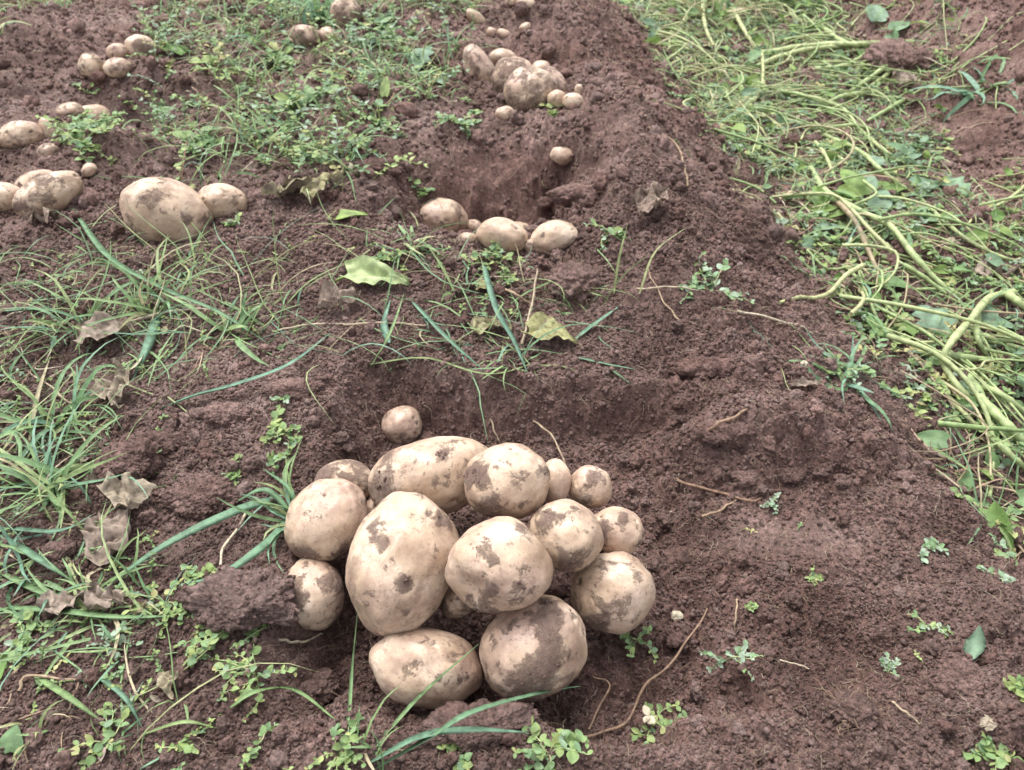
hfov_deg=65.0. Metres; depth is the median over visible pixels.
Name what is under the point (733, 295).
weed sprig
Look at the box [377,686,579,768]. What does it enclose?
grass stalk
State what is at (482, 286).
dry leaf
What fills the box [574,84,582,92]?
potato
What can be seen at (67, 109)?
potato
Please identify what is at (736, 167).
dry leaf
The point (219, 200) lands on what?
potato
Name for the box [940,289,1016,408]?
haulm stem
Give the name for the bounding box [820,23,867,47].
haulm stem
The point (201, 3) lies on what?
potato
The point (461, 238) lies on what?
potato
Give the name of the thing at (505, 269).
weed sprig
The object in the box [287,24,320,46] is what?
potato
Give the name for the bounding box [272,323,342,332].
root
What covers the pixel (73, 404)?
grass tuft
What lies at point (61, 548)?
soil clod
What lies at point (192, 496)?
soil clod
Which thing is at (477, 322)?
dry leaf
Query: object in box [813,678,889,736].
soil clod
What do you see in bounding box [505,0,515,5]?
potato
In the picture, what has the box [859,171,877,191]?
leaf
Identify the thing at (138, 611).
dry leaf
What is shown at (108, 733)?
weed sprig
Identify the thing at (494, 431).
root
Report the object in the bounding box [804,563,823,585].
weed sprig
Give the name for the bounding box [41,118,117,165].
weed sprig
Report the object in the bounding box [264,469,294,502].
grass stalk
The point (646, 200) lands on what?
dry leaf
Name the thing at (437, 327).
grass stalk
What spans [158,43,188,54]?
leaf
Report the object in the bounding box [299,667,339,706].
soil clod
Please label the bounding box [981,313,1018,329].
leaf
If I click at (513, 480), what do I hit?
potato
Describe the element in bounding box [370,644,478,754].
grass stalk
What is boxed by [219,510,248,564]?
root
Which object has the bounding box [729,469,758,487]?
soil clod
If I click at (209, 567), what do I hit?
weed sprig
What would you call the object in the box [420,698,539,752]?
soil clod
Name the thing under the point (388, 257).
weed sprig
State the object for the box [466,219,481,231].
potato
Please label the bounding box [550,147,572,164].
potato
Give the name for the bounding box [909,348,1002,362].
haulm stem
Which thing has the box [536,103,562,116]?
weed sprig
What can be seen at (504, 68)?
potato
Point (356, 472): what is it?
potato
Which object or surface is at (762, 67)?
haulm stem
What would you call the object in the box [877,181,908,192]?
leaf
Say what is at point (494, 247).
weed sprig
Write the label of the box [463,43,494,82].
potato
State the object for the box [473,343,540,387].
grass tuft
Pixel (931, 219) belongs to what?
leaf
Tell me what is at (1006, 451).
haulm stem
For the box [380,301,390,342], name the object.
grass stalk
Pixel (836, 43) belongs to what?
haulm stem
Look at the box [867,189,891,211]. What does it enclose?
leaf
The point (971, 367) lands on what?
tangled stems
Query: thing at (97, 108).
potato
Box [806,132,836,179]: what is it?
haulm stem
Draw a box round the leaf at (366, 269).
[335,255,409,285]
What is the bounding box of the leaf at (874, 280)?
[854,274,887,286]
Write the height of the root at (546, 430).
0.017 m
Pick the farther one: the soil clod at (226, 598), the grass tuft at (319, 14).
the grass tuft at (319, 14)
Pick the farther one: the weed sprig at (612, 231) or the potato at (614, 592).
the weed sprig at (612, 231)
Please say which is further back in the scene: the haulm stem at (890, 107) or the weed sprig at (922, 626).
the haulm stem at (890, 107)
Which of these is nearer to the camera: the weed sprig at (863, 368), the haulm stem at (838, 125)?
the weed sprig at (863, 368)
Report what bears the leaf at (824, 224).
on the soil
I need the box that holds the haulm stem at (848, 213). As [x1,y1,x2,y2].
[783,190,877,270]
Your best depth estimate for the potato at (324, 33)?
1.90 m
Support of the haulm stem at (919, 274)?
on the soil
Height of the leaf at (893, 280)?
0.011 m
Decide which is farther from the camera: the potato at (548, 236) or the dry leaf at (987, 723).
the potato at (548, 236)
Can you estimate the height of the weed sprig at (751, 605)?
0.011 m
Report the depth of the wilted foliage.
1.61 m
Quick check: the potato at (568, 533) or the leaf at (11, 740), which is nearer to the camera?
the leaf at (11, 740)
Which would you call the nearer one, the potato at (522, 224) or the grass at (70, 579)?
the grass at (70, 579)
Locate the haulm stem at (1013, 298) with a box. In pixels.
[999,287,1023,309]
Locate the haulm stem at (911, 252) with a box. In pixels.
[808,165,974,302]
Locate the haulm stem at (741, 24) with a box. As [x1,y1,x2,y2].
[730,5,756,49]
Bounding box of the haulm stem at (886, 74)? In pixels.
[860,71,891,90]
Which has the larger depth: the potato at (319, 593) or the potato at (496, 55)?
the potato at (496, 55)
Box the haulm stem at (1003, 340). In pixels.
[969,327,1020,343]
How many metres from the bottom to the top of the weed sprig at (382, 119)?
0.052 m
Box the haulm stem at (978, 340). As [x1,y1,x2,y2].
[973,313,989,356]
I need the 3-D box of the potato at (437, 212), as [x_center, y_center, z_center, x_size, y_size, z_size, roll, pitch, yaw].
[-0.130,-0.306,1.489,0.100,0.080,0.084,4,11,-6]
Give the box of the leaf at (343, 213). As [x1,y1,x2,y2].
[327,209,368,221]
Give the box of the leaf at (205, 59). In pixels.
[187,55,212,63]
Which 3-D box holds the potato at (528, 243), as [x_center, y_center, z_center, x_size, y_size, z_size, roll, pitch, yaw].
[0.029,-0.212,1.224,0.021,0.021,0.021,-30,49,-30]
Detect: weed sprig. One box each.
[0,608,58,668]
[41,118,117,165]
[58,695,138,769]
[72,82,99,93]
[86,619,142,659]
[121,567,198,638]
[155,726,205,753]
[172,126,227,158]
[173,613,235,667]
[180,562,216,587]
[198,631,296,722]
[221,453,241,484]
[222,212,241,226]
[229,623,269,648]
[236,721,278,769]
[244,32,317,72]
[258,83,339,121]
[259,405,301,443]
[266,435,301,474]
[270,394,289,403]
[304,712,365,769]
[347,95,407,143]
[350,12,425,43]
[372,244,407,266]
[408,177,435,198]
[433,109,482,137]
[436,743,472,769]
[461,240,528,275]
[495,264,518,284]
[512,716,592,769]
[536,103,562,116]
[584,218,631,248]
[618,624,658,663]
[630,701,686,743]
[678,251,754,303]
[699,639,763,680]
[744,601,758,612]
[759,492,780,513]
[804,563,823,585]
[819,347,875,392]
[879,652,903,679]
[907,609,953,637]
[918,536,948,563]
[963,730,1023,769]
[976,564,1016,582]
[1003,674,1023,701]
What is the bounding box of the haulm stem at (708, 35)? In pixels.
[701,0,718,53]
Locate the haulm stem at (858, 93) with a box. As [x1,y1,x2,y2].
[808,90,872,116]
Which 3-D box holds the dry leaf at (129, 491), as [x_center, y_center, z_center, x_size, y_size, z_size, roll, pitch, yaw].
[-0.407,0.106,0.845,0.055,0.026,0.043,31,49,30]
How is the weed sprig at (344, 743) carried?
on the soil
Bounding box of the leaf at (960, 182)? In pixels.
[941,176,971,196]
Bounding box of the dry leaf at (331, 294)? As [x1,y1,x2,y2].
[314,280,360,309]
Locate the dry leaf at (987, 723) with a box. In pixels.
[980,714,997,731]
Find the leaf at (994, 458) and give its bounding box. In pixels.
[985,450,999,468]
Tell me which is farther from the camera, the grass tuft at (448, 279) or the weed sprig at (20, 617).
the grass tuft at (448, 279)
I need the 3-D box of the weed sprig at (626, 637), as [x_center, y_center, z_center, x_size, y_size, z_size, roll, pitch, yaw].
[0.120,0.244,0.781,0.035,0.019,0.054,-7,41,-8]
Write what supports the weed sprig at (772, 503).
on the soil
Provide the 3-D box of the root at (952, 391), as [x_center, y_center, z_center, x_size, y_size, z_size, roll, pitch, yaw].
[0.630,0.002,1.174,0.023,0.030,0.198,-2,41,-2]
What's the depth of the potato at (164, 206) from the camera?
1.23 m
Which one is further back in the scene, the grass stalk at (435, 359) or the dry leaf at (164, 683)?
the grass stalk at (435, 359)
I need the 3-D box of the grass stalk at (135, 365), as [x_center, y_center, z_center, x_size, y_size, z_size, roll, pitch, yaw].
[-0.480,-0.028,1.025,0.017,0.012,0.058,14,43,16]
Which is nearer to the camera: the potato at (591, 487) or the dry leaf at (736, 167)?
the potato at (591, 487)
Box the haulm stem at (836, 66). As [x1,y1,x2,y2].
[815,52,864,70]
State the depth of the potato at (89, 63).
1.72 m
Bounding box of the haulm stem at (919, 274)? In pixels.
[881,254,947,294]
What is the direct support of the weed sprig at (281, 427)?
on the soil
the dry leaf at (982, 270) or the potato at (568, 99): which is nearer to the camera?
the dry leaf at (982, 270)
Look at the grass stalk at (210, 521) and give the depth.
0.80 m
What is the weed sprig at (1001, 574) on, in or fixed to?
on the soil
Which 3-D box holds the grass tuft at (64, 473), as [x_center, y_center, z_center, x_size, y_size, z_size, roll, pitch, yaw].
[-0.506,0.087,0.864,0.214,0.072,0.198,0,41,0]
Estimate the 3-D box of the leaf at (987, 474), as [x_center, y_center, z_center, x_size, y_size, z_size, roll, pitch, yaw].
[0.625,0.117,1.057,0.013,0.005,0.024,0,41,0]
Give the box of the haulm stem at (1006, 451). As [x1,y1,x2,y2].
[979,424,1023,470]
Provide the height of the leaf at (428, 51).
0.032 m
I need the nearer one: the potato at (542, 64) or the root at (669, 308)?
the root at (669, 308)
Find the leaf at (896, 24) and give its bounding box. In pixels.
[888,20,909,30]
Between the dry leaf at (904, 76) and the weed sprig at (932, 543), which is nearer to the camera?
the weed sprig at (932, 543)
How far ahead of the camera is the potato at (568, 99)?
1.54 m
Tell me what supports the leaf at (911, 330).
on the soil
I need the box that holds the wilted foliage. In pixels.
[618,0,1023,547]
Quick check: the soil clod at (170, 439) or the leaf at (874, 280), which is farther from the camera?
the leaf at (874, 280)
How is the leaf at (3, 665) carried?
on the soil
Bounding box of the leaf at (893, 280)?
[884,273,913,289]
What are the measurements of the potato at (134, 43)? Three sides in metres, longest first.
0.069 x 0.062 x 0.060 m
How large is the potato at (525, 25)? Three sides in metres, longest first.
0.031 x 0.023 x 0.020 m
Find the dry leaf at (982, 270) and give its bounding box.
[974,255,1021,277]
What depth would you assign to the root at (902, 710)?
0.67 m
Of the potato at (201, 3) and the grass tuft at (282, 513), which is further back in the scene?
the potato at (201, 3)
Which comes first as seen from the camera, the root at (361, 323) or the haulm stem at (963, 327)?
the root at (361, 323)
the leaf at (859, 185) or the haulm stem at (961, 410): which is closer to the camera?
the haulm stem at (961, 410)
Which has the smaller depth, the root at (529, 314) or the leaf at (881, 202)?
the root at (529, 314)
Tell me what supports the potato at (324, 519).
on the soil
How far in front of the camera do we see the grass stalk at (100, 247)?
1.14 m
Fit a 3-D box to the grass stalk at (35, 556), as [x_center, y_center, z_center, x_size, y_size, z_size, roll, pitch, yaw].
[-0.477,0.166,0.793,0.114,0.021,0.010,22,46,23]
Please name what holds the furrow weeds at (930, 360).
on the soil
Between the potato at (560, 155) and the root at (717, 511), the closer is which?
the root at (717, 511)
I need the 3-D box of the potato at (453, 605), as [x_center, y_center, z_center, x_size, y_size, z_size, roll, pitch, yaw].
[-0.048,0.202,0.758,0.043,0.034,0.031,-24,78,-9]
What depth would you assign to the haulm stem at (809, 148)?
1.83 m
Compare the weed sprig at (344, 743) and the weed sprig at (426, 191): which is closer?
the weed sprig at (344, 743)
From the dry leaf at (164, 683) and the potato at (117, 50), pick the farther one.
the potato at (117, 50)
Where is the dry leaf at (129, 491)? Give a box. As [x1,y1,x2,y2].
[96,471,156,509]
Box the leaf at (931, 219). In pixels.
[917,212,942,223]
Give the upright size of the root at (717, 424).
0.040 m
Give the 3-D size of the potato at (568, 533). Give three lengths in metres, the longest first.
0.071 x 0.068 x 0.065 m
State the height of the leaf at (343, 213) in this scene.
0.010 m
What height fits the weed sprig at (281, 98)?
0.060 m
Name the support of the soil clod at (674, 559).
on the soil
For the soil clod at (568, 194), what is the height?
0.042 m
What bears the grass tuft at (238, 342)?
on the soil
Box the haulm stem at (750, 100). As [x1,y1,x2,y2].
[739,81,760,124]
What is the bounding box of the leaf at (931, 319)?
[912,305,957,333]
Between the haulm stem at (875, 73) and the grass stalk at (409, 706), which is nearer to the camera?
the grass stalk at (409, 706)
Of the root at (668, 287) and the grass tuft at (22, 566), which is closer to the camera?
the grass tuft at (22, 566)
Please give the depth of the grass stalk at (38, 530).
0.81 m
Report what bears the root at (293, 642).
on the soil
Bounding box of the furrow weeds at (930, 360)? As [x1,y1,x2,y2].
[611,0,1023,565]
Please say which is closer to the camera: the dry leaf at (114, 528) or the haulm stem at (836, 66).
the dry leaf at (114, 528)
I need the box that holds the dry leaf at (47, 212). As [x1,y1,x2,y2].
[22,205,58,223]
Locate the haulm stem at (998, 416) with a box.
[958,365,1023,443]
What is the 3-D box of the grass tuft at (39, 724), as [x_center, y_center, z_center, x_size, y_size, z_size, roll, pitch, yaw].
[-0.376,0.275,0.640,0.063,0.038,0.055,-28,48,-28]
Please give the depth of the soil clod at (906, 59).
2.11 m
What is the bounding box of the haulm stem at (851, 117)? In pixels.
[762,85,861,133]
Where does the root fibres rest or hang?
on the soil
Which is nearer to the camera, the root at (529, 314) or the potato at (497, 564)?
the potato at (497, 564)
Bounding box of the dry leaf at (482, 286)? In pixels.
[475,280,494,289]
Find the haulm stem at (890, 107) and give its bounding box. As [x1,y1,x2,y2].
[866,98,904,121]
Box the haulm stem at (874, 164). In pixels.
[815,129,906,189]
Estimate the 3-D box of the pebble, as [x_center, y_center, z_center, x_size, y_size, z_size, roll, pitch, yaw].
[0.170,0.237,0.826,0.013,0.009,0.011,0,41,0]
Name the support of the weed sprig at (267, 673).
on the soil
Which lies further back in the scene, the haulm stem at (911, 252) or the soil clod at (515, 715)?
the haulm stem at (911, 252)
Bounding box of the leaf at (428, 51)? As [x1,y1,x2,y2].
[405,46,433,69]
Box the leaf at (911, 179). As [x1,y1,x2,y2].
[907,176,940,189]
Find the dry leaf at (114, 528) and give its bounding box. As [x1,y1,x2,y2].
[79,505,130,566]
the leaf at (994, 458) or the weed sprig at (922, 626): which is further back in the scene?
the leaf at (994, 458)
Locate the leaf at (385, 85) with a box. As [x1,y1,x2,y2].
[380,76,389,96]
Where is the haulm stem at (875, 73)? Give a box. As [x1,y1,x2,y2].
[845,44,913,92]
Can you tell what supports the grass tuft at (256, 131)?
on the soil
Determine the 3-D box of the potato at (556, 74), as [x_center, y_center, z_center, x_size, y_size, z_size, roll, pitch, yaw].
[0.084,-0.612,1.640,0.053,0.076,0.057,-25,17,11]
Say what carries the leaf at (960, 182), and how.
on the soil
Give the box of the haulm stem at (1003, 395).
[977,381,1023,414]
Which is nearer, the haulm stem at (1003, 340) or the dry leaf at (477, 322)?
the dry leaf at (477, 322)
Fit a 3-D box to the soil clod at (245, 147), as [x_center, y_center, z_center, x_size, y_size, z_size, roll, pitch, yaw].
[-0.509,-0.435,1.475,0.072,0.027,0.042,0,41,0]
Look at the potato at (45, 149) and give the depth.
1.47 m
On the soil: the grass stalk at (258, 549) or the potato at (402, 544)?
the grass stalk at (258, 549)
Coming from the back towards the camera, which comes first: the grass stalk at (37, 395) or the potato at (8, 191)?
the potato at (8, 191)
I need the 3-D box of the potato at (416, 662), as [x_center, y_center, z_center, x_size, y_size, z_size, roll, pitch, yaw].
[-0.077,0.253,0.719,0.105,0.081,0.068,13,70,-1]
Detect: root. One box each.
[17,674,83,690]
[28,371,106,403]
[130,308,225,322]
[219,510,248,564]
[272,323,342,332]
[278,633,322,643]
[343,322,424,326]
[489,419,500,443]
[505,289,529,303]
[520,269,537,344]
[532,420,565,463]
[584,608,707,738]
[588,676,610,729]
[636,286,701,290]
[647,126,688,186]
[648,269,687,326]
[676,478,762,502]
[701,499,736,517]
[707,408,747,431]
[733,598,737,631]
[737,310,812,333]
[780,659,808,668]
[892,701,919,724]
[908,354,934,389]
[909,346,973,439]
[909,350,955,410]
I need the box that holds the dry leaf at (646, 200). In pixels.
[630,181,669,213]
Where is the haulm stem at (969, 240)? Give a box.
[920,199,1023,260]
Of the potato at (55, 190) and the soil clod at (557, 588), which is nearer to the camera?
the soil clod at (557, 588)
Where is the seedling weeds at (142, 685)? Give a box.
[0,235,922,769]
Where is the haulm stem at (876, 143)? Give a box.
[862,129,901,162]
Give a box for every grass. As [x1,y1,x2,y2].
[0,0,500,202]
[0,193,807,769]
[612,0,1023,558]
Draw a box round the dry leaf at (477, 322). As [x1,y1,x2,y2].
[469,316,513,334]
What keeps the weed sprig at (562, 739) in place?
on the soil
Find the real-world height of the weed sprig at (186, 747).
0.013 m
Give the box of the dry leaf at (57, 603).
[36,590,84,615]
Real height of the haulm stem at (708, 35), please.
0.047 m
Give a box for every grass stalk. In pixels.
[0,308,82,319]
[0,534,66,577]
[0,571,44,594]
[3,514,92,532]
[8,606,169,618]
[28,355,50,440]
[34,677,97,717]
[71,208,265,341]
[100,679,141,726]
[104,494,282,588]
[129,355,142,370]
[133,311,160,378]
[145,720,215,733]
[159,333,329,409]
[179,519,285,585]
[180,141,186,181]
[230,686,339,722]
[239,487,287,510]
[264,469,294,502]
[346,610,357,731]
[370,295,403,366]
[370,356,547,373]
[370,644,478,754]
[371,726,523,762]
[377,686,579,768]
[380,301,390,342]
[410,299,482,369]
[481,252,526,370]
[575,305,620,338]
[579,357,635,369]
[606,366,628,381]
[613,224,627,293]
[639,228,684,293]
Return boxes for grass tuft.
[0,339,120,483]
[0,402,129,541]
[0,525,73,622]
[0,699,79,769]
[1,292,113,367]
[7,239,151,365]
[26,560,159,674]
[75,235,230,327]
[161,288,283,365]
[166,221,200,281]
[217,437,302,572]
[218,103,303,151]
[292,0,359,26]
[327,685,402,769]
[369,223,469,268]
[427,245,494,301]
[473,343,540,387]
[648,0,791,26]
[776,323,906,430]
[912,46,1023,121]
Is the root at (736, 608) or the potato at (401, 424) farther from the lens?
the potato at (401, 424)
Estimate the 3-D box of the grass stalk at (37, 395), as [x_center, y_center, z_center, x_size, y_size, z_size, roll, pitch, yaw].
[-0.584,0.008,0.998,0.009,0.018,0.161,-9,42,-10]
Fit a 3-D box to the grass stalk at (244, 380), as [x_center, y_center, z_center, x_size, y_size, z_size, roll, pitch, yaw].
[-0.317,-0.011,0.987,0.228,0.029,0.050,-24,47,-25]
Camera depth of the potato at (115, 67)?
1.71 m
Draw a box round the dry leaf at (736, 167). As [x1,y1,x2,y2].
[733,156,740,175]
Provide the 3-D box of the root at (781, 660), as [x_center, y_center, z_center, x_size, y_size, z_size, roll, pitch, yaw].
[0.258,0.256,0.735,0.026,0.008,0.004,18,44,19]
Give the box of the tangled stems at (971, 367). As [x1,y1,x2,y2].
[620,0,1023,510]
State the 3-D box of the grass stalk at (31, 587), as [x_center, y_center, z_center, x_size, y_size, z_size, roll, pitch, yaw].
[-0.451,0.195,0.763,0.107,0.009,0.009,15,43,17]
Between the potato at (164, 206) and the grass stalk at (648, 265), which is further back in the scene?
the potato at (164, 206)
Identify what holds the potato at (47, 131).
on the soil
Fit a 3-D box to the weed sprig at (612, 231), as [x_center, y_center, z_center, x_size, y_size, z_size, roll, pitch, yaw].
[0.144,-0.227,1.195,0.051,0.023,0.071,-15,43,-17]
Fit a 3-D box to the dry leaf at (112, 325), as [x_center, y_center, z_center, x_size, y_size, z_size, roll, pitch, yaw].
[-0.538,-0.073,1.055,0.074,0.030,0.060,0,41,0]
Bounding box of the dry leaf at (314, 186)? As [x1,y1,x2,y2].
[300,166,343,203]
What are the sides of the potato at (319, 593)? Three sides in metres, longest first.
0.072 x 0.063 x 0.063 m
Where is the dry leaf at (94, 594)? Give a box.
[80,581,130,610]
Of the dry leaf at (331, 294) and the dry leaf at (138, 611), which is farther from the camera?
the dry leaf at (331, 294)
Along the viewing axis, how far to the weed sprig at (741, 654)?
0.74 m
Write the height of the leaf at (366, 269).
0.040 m
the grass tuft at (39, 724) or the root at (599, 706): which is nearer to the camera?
the grass tuft at (39, 724)
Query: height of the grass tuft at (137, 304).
0.091 m
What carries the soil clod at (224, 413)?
on the soil
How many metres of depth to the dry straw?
1.52 m
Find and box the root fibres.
[0,0,1023,769]
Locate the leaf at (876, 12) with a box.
[866,4,888,21]
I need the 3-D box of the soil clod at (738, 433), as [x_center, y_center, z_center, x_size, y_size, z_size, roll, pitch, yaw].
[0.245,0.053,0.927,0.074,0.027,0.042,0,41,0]
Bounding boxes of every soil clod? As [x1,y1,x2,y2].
[40,538,76,559]
[93,430,162,481]
[146,428,187,456]
[159,472,239,520]
[174,564,300,633]
[191,399,252,426]
[215,138,253,153]
[261,377,326,399]
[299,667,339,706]
[353,156,405,176]
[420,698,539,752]
[530,248,615,308]
[544,569,569,597]
[545,182,592,205]
[657,547,692,572]
[667,355,739,378]
[693,418,755,446]
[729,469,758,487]
[778,466,804,483]
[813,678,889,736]
[853,30,919,84]
[887,45,940,70]
[905,411,937,432]
[929,655,994,697]
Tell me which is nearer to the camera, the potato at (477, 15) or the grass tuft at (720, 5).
the potato at (477, 15)
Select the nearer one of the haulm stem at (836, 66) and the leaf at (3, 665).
the leaf at (3, 665)
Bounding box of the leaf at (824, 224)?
[816,222,840,229]
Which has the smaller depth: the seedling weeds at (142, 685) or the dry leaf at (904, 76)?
the seedling weeds at (142, 685)
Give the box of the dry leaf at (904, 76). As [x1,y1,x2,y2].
[890,66,917,84]
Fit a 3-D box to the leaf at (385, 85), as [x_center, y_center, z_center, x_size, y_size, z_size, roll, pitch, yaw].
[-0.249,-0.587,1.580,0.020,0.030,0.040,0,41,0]
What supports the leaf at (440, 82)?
on the soil
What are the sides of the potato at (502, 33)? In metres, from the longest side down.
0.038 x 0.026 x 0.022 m
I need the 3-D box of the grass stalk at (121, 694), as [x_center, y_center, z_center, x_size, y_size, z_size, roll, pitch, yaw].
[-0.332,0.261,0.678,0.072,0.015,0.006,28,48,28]
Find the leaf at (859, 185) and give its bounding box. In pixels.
[839,168,871,197]
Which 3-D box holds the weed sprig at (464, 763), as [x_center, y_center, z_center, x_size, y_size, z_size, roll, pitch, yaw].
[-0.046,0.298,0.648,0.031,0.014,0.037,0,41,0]
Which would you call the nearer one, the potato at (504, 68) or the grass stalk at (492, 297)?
the grass stalk at (492, 297)
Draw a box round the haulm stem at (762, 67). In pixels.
[761,52,764,85]
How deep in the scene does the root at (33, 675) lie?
0.69 m
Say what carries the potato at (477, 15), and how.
on the soil
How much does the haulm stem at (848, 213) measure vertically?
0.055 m
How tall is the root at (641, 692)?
0.022 m
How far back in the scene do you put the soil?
1.02 m
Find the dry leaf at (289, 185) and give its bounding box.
[261,175,312,197]
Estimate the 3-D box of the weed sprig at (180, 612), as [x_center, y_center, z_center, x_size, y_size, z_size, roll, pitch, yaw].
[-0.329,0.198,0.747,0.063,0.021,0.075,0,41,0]
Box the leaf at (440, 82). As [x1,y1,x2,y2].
[426,75,444,83]
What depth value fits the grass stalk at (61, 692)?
0.66 m
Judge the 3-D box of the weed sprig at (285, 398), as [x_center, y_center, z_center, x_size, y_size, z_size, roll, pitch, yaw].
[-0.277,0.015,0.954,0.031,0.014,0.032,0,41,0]
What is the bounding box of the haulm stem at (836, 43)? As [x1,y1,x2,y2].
[758,39,913,57]
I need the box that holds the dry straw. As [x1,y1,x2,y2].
[0,0,1023,769]
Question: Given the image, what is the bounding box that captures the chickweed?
[35,0,479,190]
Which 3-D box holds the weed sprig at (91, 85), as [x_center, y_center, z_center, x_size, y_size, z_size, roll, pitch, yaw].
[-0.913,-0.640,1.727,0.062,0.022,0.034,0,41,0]
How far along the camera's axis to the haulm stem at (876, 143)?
1.81 m
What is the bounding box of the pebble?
[671,611,682,619]
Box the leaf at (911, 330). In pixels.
[892,323,918,336]
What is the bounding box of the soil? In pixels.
[0,0,1023,769]
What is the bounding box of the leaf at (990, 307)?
[981,304,998,315]
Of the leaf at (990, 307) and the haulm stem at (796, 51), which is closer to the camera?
the leaf at (990, 307)
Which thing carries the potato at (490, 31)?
on the soil
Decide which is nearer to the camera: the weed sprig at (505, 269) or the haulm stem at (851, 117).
the weed sprig at (505, 269)
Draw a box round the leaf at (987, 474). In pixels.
[979,468,993,479]
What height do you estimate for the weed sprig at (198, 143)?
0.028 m
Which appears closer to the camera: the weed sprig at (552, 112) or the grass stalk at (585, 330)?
the grass stalk at (585, 330)
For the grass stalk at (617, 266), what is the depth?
1.11 m
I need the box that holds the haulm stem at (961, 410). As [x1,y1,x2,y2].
[947,394,981,432]
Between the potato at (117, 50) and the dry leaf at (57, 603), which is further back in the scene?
the potato at (117, 50)
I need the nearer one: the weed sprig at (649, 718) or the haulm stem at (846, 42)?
the weed sprig at (649, 718)
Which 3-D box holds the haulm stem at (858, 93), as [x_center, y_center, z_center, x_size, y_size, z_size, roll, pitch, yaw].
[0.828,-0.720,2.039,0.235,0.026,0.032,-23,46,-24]
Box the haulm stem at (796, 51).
[744,44,868,73]
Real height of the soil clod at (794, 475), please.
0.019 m
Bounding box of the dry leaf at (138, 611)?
[129,600,146,614]
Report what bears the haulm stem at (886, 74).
on the soil
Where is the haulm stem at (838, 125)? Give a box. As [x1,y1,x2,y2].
[762,112,873,131]
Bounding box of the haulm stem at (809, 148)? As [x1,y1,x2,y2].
[785,145,854,169]
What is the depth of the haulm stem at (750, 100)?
2.00 m
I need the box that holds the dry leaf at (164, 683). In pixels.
[157,669,178,699]
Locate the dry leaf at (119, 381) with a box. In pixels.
[91,358,129,408]
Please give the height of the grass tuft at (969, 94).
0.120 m
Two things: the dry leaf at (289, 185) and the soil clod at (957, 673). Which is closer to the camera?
the soil clod at (957, 673)
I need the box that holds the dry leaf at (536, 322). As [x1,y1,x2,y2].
[517,311,577,342]
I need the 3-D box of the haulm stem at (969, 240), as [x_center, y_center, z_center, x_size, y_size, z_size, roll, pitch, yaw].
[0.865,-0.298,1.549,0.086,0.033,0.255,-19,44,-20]
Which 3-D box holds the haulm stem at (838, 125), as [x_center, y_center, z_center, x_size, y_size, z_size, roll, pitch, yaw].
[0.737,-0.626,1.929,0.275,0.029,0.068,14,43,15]
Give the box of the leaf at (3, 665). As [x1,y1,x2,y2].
[0,661,6,678]
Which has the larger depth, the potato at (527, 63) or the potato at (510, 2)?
the potato at (510, 2)
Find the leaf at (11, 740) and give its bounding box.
[0,724,22,754]
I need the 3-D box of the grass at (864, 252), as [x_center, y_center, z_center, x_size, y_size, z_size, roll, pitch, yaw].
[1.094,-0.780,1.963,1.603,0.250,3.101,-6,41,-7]
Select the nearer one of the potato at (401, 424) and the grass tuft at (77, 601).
the grass tuft at (77, 601)
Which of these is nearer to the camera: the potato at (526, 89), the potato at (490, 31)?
the potato at (526, 89)
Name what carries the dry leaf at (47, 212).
on the soil
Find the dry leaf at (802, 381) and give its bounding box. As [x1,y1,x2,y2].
[788,376,818,386]
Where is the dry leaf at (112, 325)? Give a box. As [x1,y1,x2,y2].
[70,311,134,344]
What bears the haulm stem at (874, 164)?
on the soil
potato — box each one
[0,120,43,148]
[0,182,18,211]
[12,171,82,216]
[14,169,52,185]
[36,143,58,156]
[38,118,54,137]
[55,102,83,117]
[78,53,103,77]
[81,163,96,177]
[82,104,113,125]
[103,57,131,78]
[106,43,128,58]
[119,177,214,243]
[124,34,157,58]
[185,0,211,6]
[198,183,246,218]
[284,478,368,561]
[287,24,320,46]
[288,558,343,630]
[314,459,370,499]
[319,26,340,43]
[329,0,361,27]
[345,491,458,636]
[367,499,376,512]
[368,436,486,513]
[369,626,483,709]
[381,406,421,443]
[419,198,468,232]
[440,588,473,618]
[444,516,553,612]
[456,232,476,243]
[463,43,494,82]
[463,443,550,518]
[466,9,484,23]
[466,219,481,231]
[476,217,527,252]
[479,594,587,701]
[486,27,496,35]
[489,48,516,64]
[491,57,526,91]
[495,106,513,118]
[497,28,509,37]
[503,65,556,112]
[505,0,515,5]
[513,56,531,65]
[515,221,528,228]
[516,0,535,8]
[519,22,530,30]
[524,239,534,251]
[529,499,603,572]
[530,220,577,253]
[533,60,550,69]
[544,66,566,91]
[545,458,571,502]
[547,90,565,108]
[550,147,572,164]
[562,93,583,109]
[569,465,611,508]
[571,551,655,634]
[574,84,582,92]
[595,506,644,553]
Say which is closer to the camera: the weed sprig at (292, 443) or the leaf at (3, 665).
the leaf at (3, 665)
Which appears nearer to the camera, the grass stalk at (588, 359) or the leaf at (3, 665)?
the leaf at (3, 665)
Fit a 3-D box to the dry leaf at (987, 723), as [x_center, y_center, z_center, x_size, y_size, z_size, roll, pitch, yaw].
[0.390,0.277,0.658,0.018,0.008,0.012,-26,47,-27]
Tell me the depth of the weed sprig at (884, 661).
0.73 m

